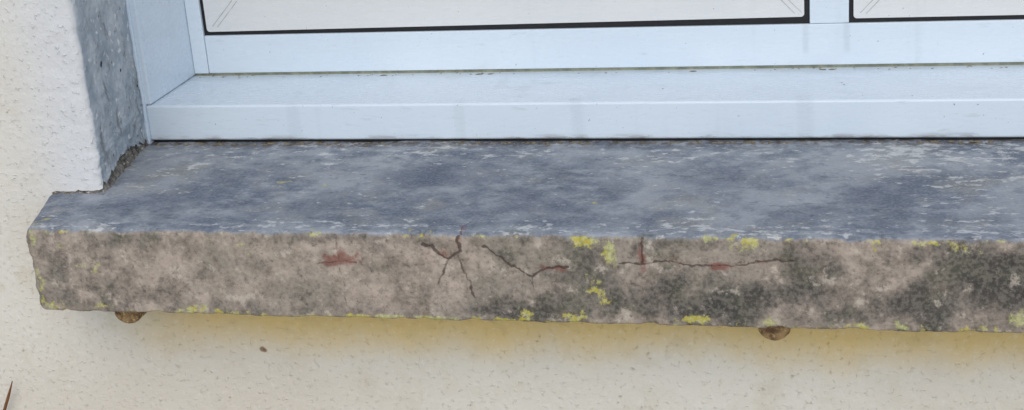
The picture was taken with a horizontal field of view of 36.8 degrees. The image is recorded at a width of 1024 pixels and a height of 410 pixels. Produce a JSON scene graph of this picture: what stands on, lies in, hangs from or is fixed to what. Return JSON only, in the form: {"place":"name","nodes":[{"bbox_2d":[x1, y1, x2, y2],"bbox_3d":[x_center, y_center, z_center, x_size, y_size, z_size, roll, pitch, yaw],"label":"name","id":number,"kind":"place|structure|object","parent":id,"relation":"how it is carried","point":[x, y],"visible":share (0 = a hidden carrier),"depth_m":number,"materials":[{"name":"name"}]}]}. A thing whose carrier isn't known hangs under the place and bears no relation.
{"place":"outdoors","nodes":[
{"label":"outdoors","id":0,"kind":"place"},
{"label":"ground","id":1,"kind":"structure","parent":0,"visible":0},
{"bbox_2d":[3,381,12,409],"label":"dry plant","id":2,"kind":"object","parent":1,"relation":"on","point":[7,400],"visible":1,"depth_m":1.94,"materials":[{"name":"brown plant"}]},
{"bbox_2d":[0,0,1023,409],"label":"house wall","id":3,"kind":"structure","parent":1,"relation":"on","point":[70,108],"depth_m":1.80,"materials":[{"name":"beige paint"}]},
{"bbox_2d":[129,0,194,104],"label":"jamb","id":4,"kind":"object","parent":3,"relation":"attached to","point":[163,44],"visible":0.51,"depth_m":2.01,"materials":[{"name":"white paint"}]},
{"bbox_2d":[126,0,153,143],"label":"jamb seal","id":5,"kind":"object","parent":4,"relation":"attached to","point":[140,84],"visible":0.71,"depth_m":1.96,"materials":[{"name":"white paint"}]},
{"bbox_2d":[184,0,208,73],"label":"stile","id":6,"kind":"object","parent":4,"relation":"attached to","point":[196,31],"visible":0.72,"depth_m":2.08,"materials":[{"name":"white paint"}]},
{"bbox_2d":[26,139,1023,332],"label":"concrete window sill","id":7,"kind":"structure","parent":3,"relation":"attached to","point":[900,235],"depth_m":1.66,"materials":[{"name":"grey concrete"}]},
{"bbox_2d":[52,139,147,192],"bbox_3d":[-0.497,-0.068,1.903,0.070,0.054,0.190,0,20,13],"label":"exposed mortar","id":8,"kind":"object","parent":7,"relation":"on","point":[127,158],"visible":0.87,"depth_m":1.89,"materials":[{"name":"grey concrete"}]},
{"bbox_2d":[115,312,146,322],"bbox_3d":[-0.431,0.104,1.821,0.034,0.029,0.116,0,20,13],"label":"drain pipe","id":9,"kind":"object","parent":7,"relation":"attached to","point":[129,317],"visible":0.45,"depth_m":1.77,"materials":[{"name":"ceramic"}]},
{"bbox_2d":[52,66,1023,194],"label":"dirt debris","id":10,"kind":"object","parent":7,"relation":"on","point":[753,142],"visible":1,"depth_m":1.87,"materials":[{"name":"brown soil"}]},
{"bbox_2d":[154,137,1023,141],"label":"drip gap","id":11,"kind":"object","parent":7,"relation":"on","point":[674,139],"visible":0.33,"depth_m":1.87,"materials":[{"name":"black"}]},
{"bbox_2d":[147,65,1023,139],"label":"sill profile","id":12,"kind":"object","parent":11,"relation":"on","point":[946,101],"visible":0.89,"depth_m":1.88,"materials":[{"name":"white paint"}]},
{"bbox_2d":[204,19,1023,72],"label":"bottom rail","id":13,"kind":"object","parent":12,"relation":"on","point":[953,41],"visible":0.79,"depth_m":1.96,"materials":[{"name":"white paint"}]},
{"bbox_2d":[203,0,803,31],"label":"panel","id":14,"kind":"object","parent":13,"relation":"on","point":[252,15],"visible":1,"depth_m":2.00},
{"bbox_2d":[195,62,1023,75],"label":"rebate seal","id":15,"kind":"object","parent":13,"relation":"on","point":[642,68],"visible":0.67,"depth_m":1.97,"materials":[{"name":"grey rubber"}]},
{"bbox_2d":[200,0,1023,35],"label":"gasket back","id":16,"kind":"object","parent":13,"relation":"on","point":[805,18],"visible":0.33,"depth_m":1.95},
{"bbox_2d":[810,0,848,22],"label":"mullion","id":17,"kind":"object","parent":13,"relation":"on","point":[829,11],"visible":0.92,"depth_m":1.89,"materials":[{"name":"white paint"}]},
{"bbox_2d":[854,0,1023,17],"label":"panel","id":18,"kind":"object","parent":13,"relation":"on","point":[905,8],"visible":1,"depth_m":1.86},
{"bbox_2d":[758,326,790,340],"bbox_3d":[0.285,0.109,1.654,0.035,0.029,0.116,0,20,13],"label":"drain pipe","id":19,"kind":"object","parent":7,"relation":"attached to","point":[775,333],"visible":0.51,"depth_m":1.60,"materials":[{"name":"ceramic"}]}
]}

